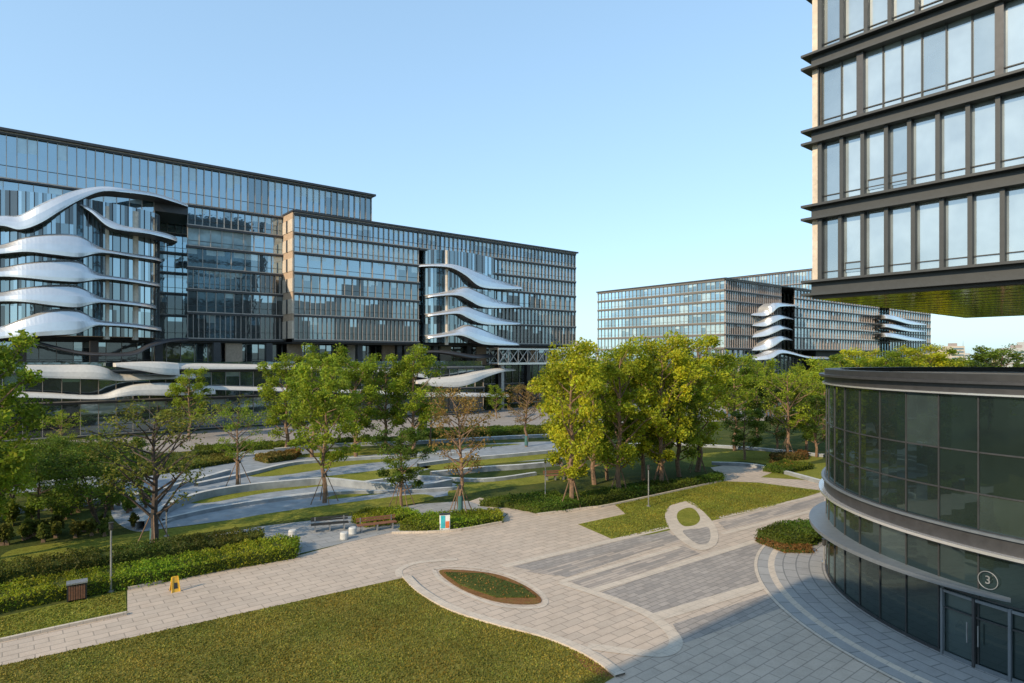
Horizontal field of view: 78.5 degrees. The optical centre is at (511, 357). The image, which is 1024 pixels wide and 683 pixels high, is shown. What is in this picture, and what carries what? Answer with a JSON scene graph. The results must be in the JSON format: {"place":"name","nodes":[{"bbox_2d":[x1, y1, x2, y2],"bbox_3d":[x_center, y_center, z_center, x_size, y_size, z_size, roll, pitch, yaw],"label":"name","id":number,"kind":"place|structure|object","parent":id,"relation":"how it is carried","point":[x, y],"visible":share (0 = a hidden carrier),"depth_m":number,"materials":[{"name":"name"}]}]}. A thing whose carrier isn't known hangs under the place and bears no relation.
{"place":"outdoors","nodes":[
{"label":"outdoors","id":0,"kind":"place"},
{"bbox_2d":[0,590,126,637],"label":"lawn","id":1,"kind":"structure","parent":0,"point":[73,604],"depth_m":25.72,"materials":[{"name":"green plant"}]},
{"bbox_2d":[66,578,87,601],"bbox_3d":[-18.849,10.090,27.170,0.760,0.820,0.520,0,0,-34],"label":"litter bin","id":2,"kind":"object","parent":1,"relation":"on","point":[77,589],"visible":1,"depth_m":27.02,"materials":[{"name":"brown wood"}]},
{"bbox_2d":[0,494,433,560],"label":"lawn","id":3,"kind":"structure","parent":0,"point":[123,539],"depth_m":39.45,"materials":[{"name":"green plant"}]},
{"bbox_2d":[0,578,616,682],"bbox_3d":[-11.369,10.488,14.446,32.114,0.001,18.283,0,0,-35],"label":"lawn","id":4,"kind":"structure","parent":0,"point":[400,643],"depth_m":22.31,"materials":[{"name":"green plant"}]},
{"bbox_2d":[192,466,430,502],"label":"lawn","id":5,"kind":"structure","parent":0,"point":[367,475],"depth_m":51.10,"materials":[{"name":"green plant"}]},
{"bbox_2d":[250,457,421,476],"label":"lawn","id":6,"kind":"structure","parent":0,"point":[300,468],"depth_m":59.95,"materials":[{"name":"green plant"}]},
{"bbox_2d":[111,441,561,531],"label":"garden stone terrace","id":7,"kind":"structure","parent":0,"point":[120,515],"depth_m":49.98,"materials":[{"name":"grey stone"}]},
{"bbox_2d":[1,469,230,515],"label":"curved garden wall","id":8,"kind":"structure","parent":7,"relation":"on","point":[212,476],"depth_m":51.67,"materials":[{"name":"concrete"}]},
{"bbox_2d":[141,452,235,475],"bbox_3d":[-31.484,10.132,60.986,5.449,0.936,10.758,0,0,36],"label":"hedge","id":9,"kind":"object","parent":7,"relation":"on","point":[213,459],"visible":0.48,"depth_m":61.15,"materials":[{"name":"green plant"}]},
{"bbox_2d":[195,400,269,484],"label":"broadleaf tree","id":10,"kind":"object","parent":7,"relation":"on","point":[236,454],"visible":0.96,"depth_m":50.86,"materials":[{"name":"green plant"}]},
{"bbox_2d":[253,447,301,463],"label":"hedge","id":11,"kind":"object","parent":7,"relation":"on","point":[274,456],"visible":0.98,"depth_m":63.83,"materials":[{"name":"green plant"}]},
{"bbox_2d":[255,352,318,446],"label":"broadleaf tree","id":12,"kind":"object","parent":7,"relation":"on","point":[283,373],"visible":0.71,"depth_m":69.94,"materials":[{"name":"green plant"}]},
{"bbox_2d":[136,477,451,529],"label":"curved garden wall","id":13,"kind":"structure","parent":7,"relation":"on","point":[226,490],"depth_m":49.67,"materials":[{"name":"concrete"}]},
{"bbox_2d":[193,436,418,455],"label":"hedge","id":14,"kind":"object","parent":7,"relation":"on","point":[268,445],"visible":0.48,"depth_m":71.82,"materials":[{"name":"green plant"}]},
{"bbox_2d":[162,486,457,520],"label":"curved garden wall","id":15,"kind":"structure","parent":7,"relation":"on","point":[223,507],"depth_m":46.64,"materials":[{"name":"concrete"}]},
{"bbox_2d":[285,361,362,502],"bbox_3d":[-13.485,5.348,45.363,5.570,10.314,5.264,0,0,5],"label":"broadleaf tree","id":16,"kind":"object","parent":7,"relation":"on","point":[320,402],"visible":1,"depth_m":44.79,"materials":[{"name":"green plant"}]},
{"bbox_2d":[194,451,469,486],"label":"curved garden wall","id":17,"kind":"structure","parent":7,"relation":"on","point":[233,476],"depth_m":60.58,"materials":[{"name":"concrete"}]},
{"bbox_2d":[322,352,385,456],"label":"broadleaf tree","id":18,"kind":"object","parent":7,"relation":"on","point":[365,369],"visible":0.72,"depth_m":65.98,"materials":[{"name":"green plant"}]},
{"bbox_2d":[382,344,447,448],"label":"broadleaf tree","id":19,"kind":"object","parent":7,"relation":"on","point":[409,371],"visible":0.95,"depth_m":68.33,"materials":[{"name":"green plant"}]},
{"bbox_2d":[365,472,536,481],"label":"curved garden wall","id":20,"kind":"structure","parent":7,"relation":"on","point":[491,479],"depth_m":53.57,"materials":[{"name":"concrete"}]},
{"bbox_2d":[500,384,544,446],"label":"broadleaf tree","id":21,"kind":"object","parent":7,"relation":"on","point":[527,394],"visible":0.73,"depth_m":73.99,"materials":[{"name":"brown plant"}]},
{"bbox_2d":[221,501,505,552],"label":"garden path","id":22,"kind":"structure","parent":0,"point":[322,536],"depth_m":38.32,"materials":[{"name":"grey stone"}]},
{"bbox_2d":[50,394,250,541],"bbox_3d":[-19.090,6.313,33.877,6.758,8.410,8.153,0,0,7],"label":"broadleaf tree","id":23,"kind":"object","parent":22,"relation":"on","point":[156,470],"visible":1,"depth_m":33.57,"materials":[{"name":"green plant"}]},
{"bbox_2d":[350,505,419,527],"bbox_3d":[-8.454,10.142,40.679,4.110,0.872,3.626,0,0,-43],"label":"hedge","id":24,"kind":"object","parent":22,"relation":"on","point":[401,513],"visible":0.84,"depth_m":40.22,"materials":[{"name":"green plant"}]},
{"bbox_2d":[397,507,504,530],"bbox_3d":[-3.761,10.163,39.699,7.222,0.803,3.462,0,0,-19],"label":"hedge","id":25,"kind":"object","parent":22,"relation":"on","point":[430,520],"visible":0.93,"depth_m":39.23,"materials":[{"name":"green plant"}]},
{"bbox_2d":[422,384,500,511],"bbox_3d":[-3.169,6.163,41.353,5.526,8.698,4.594,0,0,45],"label":"broadleaf tree","id":26,"kind":"object","parent":22,"relation":"on","point":[469,402],"visible":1,"depth_m":41.11,"materials":[{"name":"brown plant"}]},
{"bbox_2d":[298,444,517,456],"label":"lawn","id":27,"kind":"structure","parent":0,"point":[372,451],"depth_m":71.73,"materials":[{"name":"green plant"}]},
{"bbox_2d":[278,355,343,456],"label":"broadleaf tree","id":28,"kind":"object","parent":27,"relation":"on","point":[294,383],"visible":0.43,"depth_m":65.75,"materials":[{"name":"green plant"}]},
{"bbox_2d":[349,358,416,450],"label":"broadleaf tree","id":29,"kind":"object","parent":27,"relation":"on","point":[384,414],"visible":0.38,"depth_m":70.44,"materials":[{"name":"green plant"}]},
{"bbox_2d":[22,403,825,453],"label":"service road","id":30,"kind":"structure","parent":0,"point":[213,436],"depth_m":91.81,"materials":[{"name":"grey asphalt"}]},
{"bbox_2d":[162,366,213,438],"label":"broadleaf tree","id":31,"kind":"object","parent":30,"relation":"on","point":[182,388],"visible":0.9,"depth_m":81.01,"materials":[{"name":"green plant"}]},
{"bbox_2d":[488,347,569,409],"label":"truss footbridge","id":32,"kind":"object","parent":30,"relation":"on","point":[501,375],"visible":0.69,"depth_m":126.64,"materials":[{"name":"silver metal"}]},
{"bbox_2d":[0,465,900,682],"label":"plaza paving","id":33,"kind":"structure","parent":0,"point":[780,645],"depth_m":26.79,"materials":[{"name":"grey stone"}]},
{"bbox_2d":[0,611,126,641],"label":"stone kerb","id":34,"kind":"structure","parent":33,"relation":"on","point":[48,629],"depth_m":24.31,"materials":[{"name":"beige stone"}]},
{"bbox_2d":[0,532,301,611],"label":"hedge","id":35,"kind":"object","parent":33,"relation":"on","point":[19,593],"visible":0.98,"depth_m":29.52,"materials":[{"name":"green plant"}]},
{"bbox_2d":[432,566,547,608],"bbox_3d":[-1.046,10.480,29.001,3.255,0.001,7.098,0,0,-40],"label":"pale stone curve","id":36,"kind":"object","parent":33,"relation":"on","point":[539,591],"visible":1,"depth_m":28.42,"materials":[{"name":"beige stone"}]},
{"bbox_2d":[439,569,541,603],"bbox_3d":[-1.084,10.476,28.958,2.555,0.001,6.206,0,0,-40],"label":"flower bed","id":37,"kind":"object","parent":33,"relation":"on","point":[537,599],"visible":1,"depth_m":27.99,"materials":[{"name":"green plant"}]},
{"bbox_2d":[444,570,536,597],"bbox_3d":[-1.165,10.410,28.944,2.304,0.396,5.325,0,0,-44],"label":"flower planting","id":38,"kind":"object","parent":37,"relation":"on","point":[490,585],"visible":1,"depth_m":28.70,"materials":[{"name":"green plant"}]},
{"bbox_2d":[402,575,624,676],"bbox_3d":[-0.869,10.457,25.202,12.838,0.085,1.303,0,0,45],"label":"pale stone curve","id":39,"kind":"object","parent":33,"relation":"on","point":[610,667],"visible":1,"depth_m":24.21,"materials":[{"name":"beige stone"}]},
{"bbox_2d":[478,489,565,512],"bbox_3d":[1.017,10.192,44.447,6.685,0.771,5.154,0,0,-17],"label":"hedge","id":40,"kind":"object","parent":33,"relation":"on","point":[539,502],"visible":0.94,"depth_m":44.11,"materials":[{"name":"green plant"}]},
{"bbox_2d":[501,527,668,567],"bbox_3d":[4.576,10.484,35.135,12.420,0.001,0.500,0,0,-36],"label":"pale stone line","id":41,"kind":"object","parent":33,"relation":"on","point":[567,551],"visible":1,"depth_m":34.47,"materials":[{"name":"beige stone"}]},
{"bbox_2d":[513,531,672,576],"bbox_3d":[5.468,10.492,33.733,11.430,0.001,2.732,0,0,-36],"label":"paving inlay","id":42,"kind":"object","parent":33,"relation":"on","point":[547,562],"visible":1,"depth_m":33.45,"materials":[{"name":"grey stone"}]},
{"bbox_2d":[528,535,680,575],"bbox_3d":[5.692,10.488,33.526,11.365,0.001,1.246,0,0,-36],"label":"paving inlay","id":43,"kind":"object","parent":42,"relation":"on","point":[566,567],"visible":1,"depth_m":32.93,"materials":[{"name":"grey stone"}]},
{"bbox_2d":[557,581,682,656],"bbox_3d":[4.280,10.480,25.771,3.758,0.001,7.734,0,0,-5],"label":"pale stone curve","id":44,"kind":"object","parent":33,"relation":"on","point":[675,645],"visible":1,"depth_m":23.66,"materials":[{"name":"beige stone"}]},
{"bbox_2d":[559,546,680,581],"bbox_3d":[5.764,10.484,32.031,8.883,0.001,0.350,0,0,-38],"label":"pale stone line","id":45,"kind":"object","parent":33,"relation":"on","point":[618,564],"visible":1,"depth_m":31.80,"materials":[{"name":"beige stone"}]},
{"bbox_2d":[536,479,725,514],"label":"stone kerb","id":46,"kind":"structure","parent":33,"relation":"on","point":[590,507],"depth_m":45.04,"materials":[{"name":"beige stone"}]},
{"bbox_2d":[569,546,699,588],"bbox_3d":[6.543,10.492,31.644,8.852,0.001,1.707,0,0,-37],"label":"paving inlay","id":47,"kind":"object","parent":33,"relation":"on","point":[626,570],"visible":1,"depth_m":31.22,"materials":[{"name":"grey stone"}]},
{"bbox_2d":[561,470,725,511],"bbox_3d":[10.379,10.100,49.072,19.069,0.948,2.697,0,0,-36],"label":"hedge","id":48,"kind":"object","parent":33,"relation":"on","point":[601,495],"visible":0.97,"depth_m":47.46,"materials":[{"name":"green plant"}]},
{"bbox_2d":[592,540,756,590],"bbox_3d":[8.824,10.484,32.078,13.147,0.001,0.450,0,0,-37],"label":"pale stone line","id":49,"kind":"object","parent":33,"relation":"on","point":[652,572],"visible":0.98,"depth_m":31.42,"materials":[{"name":"beige stone"}]},
{"bbox_2d":[602,543,762,612],"bbox_3d":[9.833,10.492,30.497,12.559,0.001,3.974,0,0,-35],"label":"paving inlay","id":50,"kind":"object","parent":33,"relation":"on","point":[702,579],"visible":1,"depth_m":29.28,"materials":[{"name":"grey stone"}]},
{"bbox_2d":[654,582,762,619],"bbox_3d":[9.075,10.484,27.368,7.982,0.001,0.700,0,0,-32],"label":"pale stone line","id":51,"kind":"object","parent":33,"relation":"on","point":[702,603],"visible":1,"depth_m":26.97,"materials":[{"name":"beige stone"}]},
{"bbox_2d":[673,594,779,642],"bbox_3d":[9.041,10.492,25.650,7.343,0.001,1.380,0,0,-33],"label":"paving inlay","id":52,"kind":"object","parent":33,"relation":"on","point":[693,628],"visible":1,"depth_m":25.33,"materials":[{"name":"grey stone"}]},
{"bbox_2d":[712,462,820,483],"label":"curved garden wall","id":53,"kind":"structure","parent":33,"relation":"on","point":[804,477],"depth_m":59.43,"materials":[{"name":"concrete"}]},
{"bbox_2d":[719,496,823,529],"bbox_3d":[18.335,10.492,42.899,14.106,0.001,1.398,0,0,-36],"label":"paving inlay","id":54,"kind":"object","parent":33,"relation":"on","point":[756,517],"visible":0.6,"depth_m":42.25,"materials":[{"name":"grey stone"}]},
{"bbox_2d":[809,367,1023,682],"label":"round glass pavilion","id":55,"kind":"structure","parent":33,"relation":"on","point":[916,518],"depth_m":22.68,"materials":[{"name":"grey glass"}]},
{"label":"lawn","id":56,"kind":"structure","parent":33,"relation":"on","visible":0},
{"bbox_2d":[755,537,816,552],"bbox_3d":[14.982,10.307,34.417,3.229,0.522,1.898,0,0,25],"label":"hedge","id":57,"kind":"object","parent":56,"relation":"on","point":[795,548],"visible":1,"depth_m":34.09,"materials":[{"name":"red plant"}]},
{"bbox_2d":[754,517,823,545],"bbox_3d":[17.020,10.084,36.915,6.214,0.972,3.193,0,0,-39],"label":"hedge","id":58,"kind":"object","parent":56,"relation":"on","point":[796,531],"visible":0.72,"depth_m":35.83,"materials":[{"name":"green plant"}]},
{"bbox_2d":[423,453,560,469],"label":"lawn","id":59,"kind":"structure","parent":0,"point":[499,460],"depth_m":64.04,"materials":[{"name":"green plant"}]},
{"bbox_2d":[417,449,554,466],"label":"curved garden wall","id":60,"kind":"structure","parent":59,"relation":"on","point":[429,463],"depth_m":65.15,"materials":[{"name":"concrete"}]},
{"bbox_2d":[0,359,991,616],"bbox_3d":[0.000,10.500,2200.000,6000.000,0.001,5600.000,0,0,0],"label":"ground","id":61,"kind":"structure","parent":0,"point":[630,475],"depth_m":55.47,"materials":[{"name":"green plant"}]},
{"bbox_2d":[0,329,54,519],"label":"broadleaf tree","id":62,"kind":"object","parent":61,"relation":"on","point":[9,461],"visible":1,"depth_m":33.08,"materials":[{"name":"green plant"}]},
{"bbox_2d":[1,445,83,518],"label":"broadleaf tree","id":63,"kind":"object","parent":61,"relation":"on","point":[45,491],"visible":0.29,"depth_m":39.70,"materials":[{"name":"green plant"}]},
{"bbox_2d":[34,409,88,444],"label":"broadleaf tree","id":64,"kind":"object","parent":61,"relation":"on","point":[61,417],"visible":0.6,"depth_m":61.38,"materials":[{"name":"green plant"}]},
{"bbox_2d":[27,425,111,479],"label":"broadleaf tree","id":65,"kind":"object","parent":61,"relation":"on","point":[58,444],"visible":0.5,"depth_m":46.65,"materials":[{"name":"green plant"}]},
{"bbox_2d":[0,511,139,545],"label":"shrub mass","id":66,"kind":"object","parent":61,"relation":"on","point":[37,528],"visible":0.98,"depth_m":36.46,"materials":[{"name":"green plant"}]},
{"bbox_2d":[0,481,151,525],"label":"shrub mass","id":67,"kind":"object","parent":61,"relation":"on","point":[12,514],"visible":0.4,"depth_m":40.20,"materials":[{"name":"green plant"}]},
{"bbox_2d":[29,430,177,532],"bbox_3d":[-25.018,7.566,37.794,6.844,5.895,6.788,0,0,19],"label":"broadleaf tree","id":68,"kind":"object","parent":61,"relation":"on","point":[90,468],"visible":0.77,"depth_m":36.43,"materials":[{"name":"green plant"}]},
{"bbox_2d":[0,526,265,585],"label":"hedge","id":69,"kind":"object","parent":61,"relation":"on","point":[28,567],"visible":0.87,"depth_m":31.14,"materials":[{"name":"green plant"}]},
{"bbox_2d":[0,338,556,441],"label":"podium","id":70,"kind":"object","parent":61,"relation":"on","point":[228,353],"visible":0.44,"depth_m":95.00,"materials":[{"name":"grey glass"}]},
{"bbox_2d":[0,127,578,347],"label":"facade","id":71,"kind":"structure","parent":70,"relation":"on","point":[248,257],"depth_m":104.41,"materials":[{"name":"blue glass"}]},
{"bbox_2d":[0,190,497,344],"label":"curved glass wall","id":72,"kind":"structure","parent":71,"relation":"attached to","point":[77,219],"depth_m":86.39,"materials":[{"name":"blue glass"}]},
{"bbox_2d":[0,186,521,398],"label":"sculpted balcony bands","id":73,"kind":"object","parent":71,"relation":"attached to","point":[64,320],"visible":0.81,"depth_m":81.78,"materials":[{"name":"silver metal"}]},
{"bbox_2d":[297,342,356,433],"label":"broadleaf tree","id":74,"kind":"object","parent":61,"relation":"on","point":[340,350],"visible":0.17,"depth_m":72.61,"materials":[{"name":"green plant"}]},
{"bbox_2d":[368,423,436,506],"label":"broadleaf tree","id":75,"kind":"object","parent":61,"relation":"on","point":[412,438],"visible":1,"depth_m":43.68,"materials":[{"name":"green plant"}]},
{"bbox_2d":[274,434,552,450],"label":"curved garden wall","id":76,"kind":"structure","parent":61,"relation":"on","point":[447,441],"depth_m":77.44,"materials":[{"name":"concrete"}]},
{"bbox_2d":[417,424,549,438],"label":"hedge","id":77,"kind":"object","parent":61,"relation":"on","point":[500,430],"visible":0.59,"depth_m":84.91,"materials":[{"name":"green plant"}]},
{"bbox_2d":[430,461,561,475],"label":"curved garden wall","id":78,"kind":"structure","parent":61,"relation":"on","point":[497,468],"depth_m":58.19,"materials":[{"name":"concrete"}]},
{"bbox_2d":[526,337,607,498],"bbox_3d":[3.961,4.516,44.283,5.619,11.987,5.700,0,0,16],"label":"broadleaf tree","id":79,"kind":"object","parent":61,"relation":"on","point":[583,386],"visible":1,"depth_m":43.75,"materials":[{"name":"green plant"}]},
{"bbox_2d":[530,358,604,479],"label":"broadleaf tree","id":80,"kind":"object","parent":61,"relation":"on","point":[565,452],"visible":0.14,"depth_m":53.54,"materials":[{"name":"green plant"}]},
{"bbox_2d":[566,349,634,484],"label":"broadleaf tree","id":81,"kind":"object","parent":61,"relation":"on","point":[610,424],"visible":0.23,"depth_m":51.59,"materials":[{"name":"green plant"}]},
{"bbox_2d":[578,335,670,487],"bbox_3d":[8.404,4.365,48.648,6.233,12.317,6.222,0,0,-10],"label":"broadleaf tree","id":82,"kind":"object","parent":61,"relation":"on","point":[610,371],"visible":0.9,"depth_m":47.84,"materials":[{"name":"green plant"}]},
{"bbox_2d":[612,348,676,479],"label":"broadleaf tree","id":83,"kind":"object","parent":61,"relation":"on","point":[648,437],"visible":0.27,"depth_m":53.15,"materials":[{"name":"green plant"}]},
{"bbox_2d":[625,331,709,482],"bbox_3d":[11.885,4.163,50.398,5.950,12.693,6.036,0,0,-19],"label":"broadleaf tree","id":84,"kind":"object","parent":61,"relation":"on","point":[662,433],"visible":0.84,"depth_m":49.84,"materials":[{"name":"green plant"}]},
{"bbox_2d":[655,352,713,476],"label":"broadleaf tree","id":85,"kind":"object","parent":61,"relation":"on","point":[696,405],"visible":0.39,"depth_m":54.60,"materials":[{"name":"green plant"}]},
{"bbox_2d":[646,330,740,471],"bbox_3d":[16.571,3.963,57.876,7.892,13.123,7.906,0,0,-37],"label":"broadleaf tree","id":86,"kind":"object","parent":61,"relation":"on","point":[718,359],"visible":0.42,"depth_m":57.03,"materials":[{"name":"green plant"}]},
{"bbox_2d":[703,353,763,450],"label":"broadleaf tree","id":87,"kind":"object","parent":61,"relation":"on","point":[746,378],"visible":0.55,"depth_m":70.47,"materials":[{"name":"green plant"}]},
{"bbox_2d":[735,358,781,437],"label":"broadleaf tree","id":88,"kind":"object","parent":61,"relation":"on","point":[768,364],"visible":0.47,"depth_m":81.99,"materials":[{"name":"green plant"}]},
{"bbox_2d":[596,268,930,386],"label":"glass office building","id":89,"kind":"structure","parent":61,"relation":"on","point":[764,317],"depth_m":217.66,"materials":[{"name":"blue glass"}]},
{"bbox_2d":[750,384,808,448],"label":"broadleaf tree","id":90,"kind":"object","parent":61,"relation":"on","point":[781,435],"visible":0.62,"depth_m":70.25,"materials":[{"name":"green plant"}]},
{"bbox_2d":[785,363,829,450],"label":"broadleaf tree","id":91,"kind":"object","parent":61,"relation":"on","point":[800,367],"visible":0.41,"depth_m":70.36,"materials":[{"name":"green plant"}]},
{"bbox_2d":[680,359,1015,419],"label":"distant tree row","id":92,"kind":"object","parent":61,"relation":"on","point":[714,402],"visible":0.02,"depth_m":110.22,"materials":[{"name":"green plant"}]},
{"bbox_2d":[835,347,887,366],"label":"broadleaf tree","id":93,"kind":"object","parent":61,"relation":"on","point":[853,352],"visible":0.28,"depth_m":108.98,"materials":[{"name":"green plant"}]},
{"bbox_2d":[855,350,924,366],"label":"broadleaf tree","id":94,"kind":"object","parent":61,"relation":"on","point":[900,362],"visible":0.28,"depth_m":97.69,"materials":[{"name":"green plant"}]},
{"bbox_2d":[801,0,1023,317],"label":"office tower","id":95,"kind":"structure","parent":61,"relation":"on","point":[915,134],"depth_m":30.27,"materials":[{"name":"glass"}]},
{"bbox_2d":[886,343,963,366],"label":"broadleaf tree","id":96,"kind":"object","parent":61,"relation":"on","point":[939,359],"visible":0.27,"depth_m":102.31,"materials":[{"name":"green plant"}]},
{"bbox_2d":[953,343,1023,366],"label":"broadleaf tree","id":97,"kind":"object","parent":61,"relation":"on","point":[981,354],"visible":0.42,"depth_m":98.73,"materials":[{"name":"green plant"}]},
{"bbox_2d":[448,475,559,495],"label":"lawn","id":98,"kind":"structure","parent":0,"point":[470,487],"depth_m":52.32,"materials":[{"name":"green plant"}]},
{"bbox_2d":[0,0,1023,358],"label":"sky","id":99,"kind":"structure","parent":0,"point":[655,142],"materials":[{"name":"blue"}]},
{"bbox_2d":[579,481,819,538],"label":"lawn","id":100,"kind":"structure","parent":0,"point":[660,515],"depth_m":44.53,"materials":[{"name":"green plant"}]},
{"bbox_2d":[665,501,717,549],"bbox_3d":[11.330,10.476,40.034,2.960,0.001,11.965,0,0,8],"label":"stone ring","id":101,"kind":"object","parent":100,"relation":"on","point":[676,527],"visible":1,"depth_m":39.17,"materials":[{"name":"beige stone"}]},
{"bbox_2d":[679,450,822,466],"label":"lawn","id":102,"kind":"structure","parent":0,"point":[708,459],"depth_m":65.97,"materials":[{"name":"green plant"}]},
{"bbox_2d":[720,407,768,459],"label":"broadleaf tree","id":103,"kind":"object","parent":102,"relation":"on","point":[753,423],"visible":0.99,"depth_m":64.07,"materials":[{"name":"green plant"}]},
{"bbox_2d":[753,365,825,452],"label":"broadleaf tree","id":104,"kind":"object","parent":102,"relation":"on","point":[789,423],"visible":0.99,"depth_m":65.20,"materials":[{"name":"green plant"}]},
{"bbox_2d":[789,390,825,456],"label":"broadleaf tree","id":105,"kind":"object","parent":102,"relation":"on","point":[814,429],"visible":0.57,"depth_m":65.95,"materials":[{"name":"green plant"}]},
{"bbox_2d":[762,463,825,479],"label":"lawn","id":106,"kind":"structure","parent":0,"point":[816,471],"depth_m":56.36,"materials":[{"name":"green plant"}]},
{"bbox_2d":[762,458,814,473],"bbox_3d":[25.723,10.160,58.857,5.377,0.874,3.236,0,0,-40],"label":"hedge","id":107,"kind":"object","parent":106,"relation":"on","point":[775,467],"visible":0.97,"depth_m":58.15,"materials":[{"name":"green plant"}]},
{"bbox_2d":[754,541,1012,682],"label":"pavilion apron paving","id":108,"kind":"structure","parent":0,"point":[801,589],"depth_m":24.52,"materials":[{"name":"stone"}]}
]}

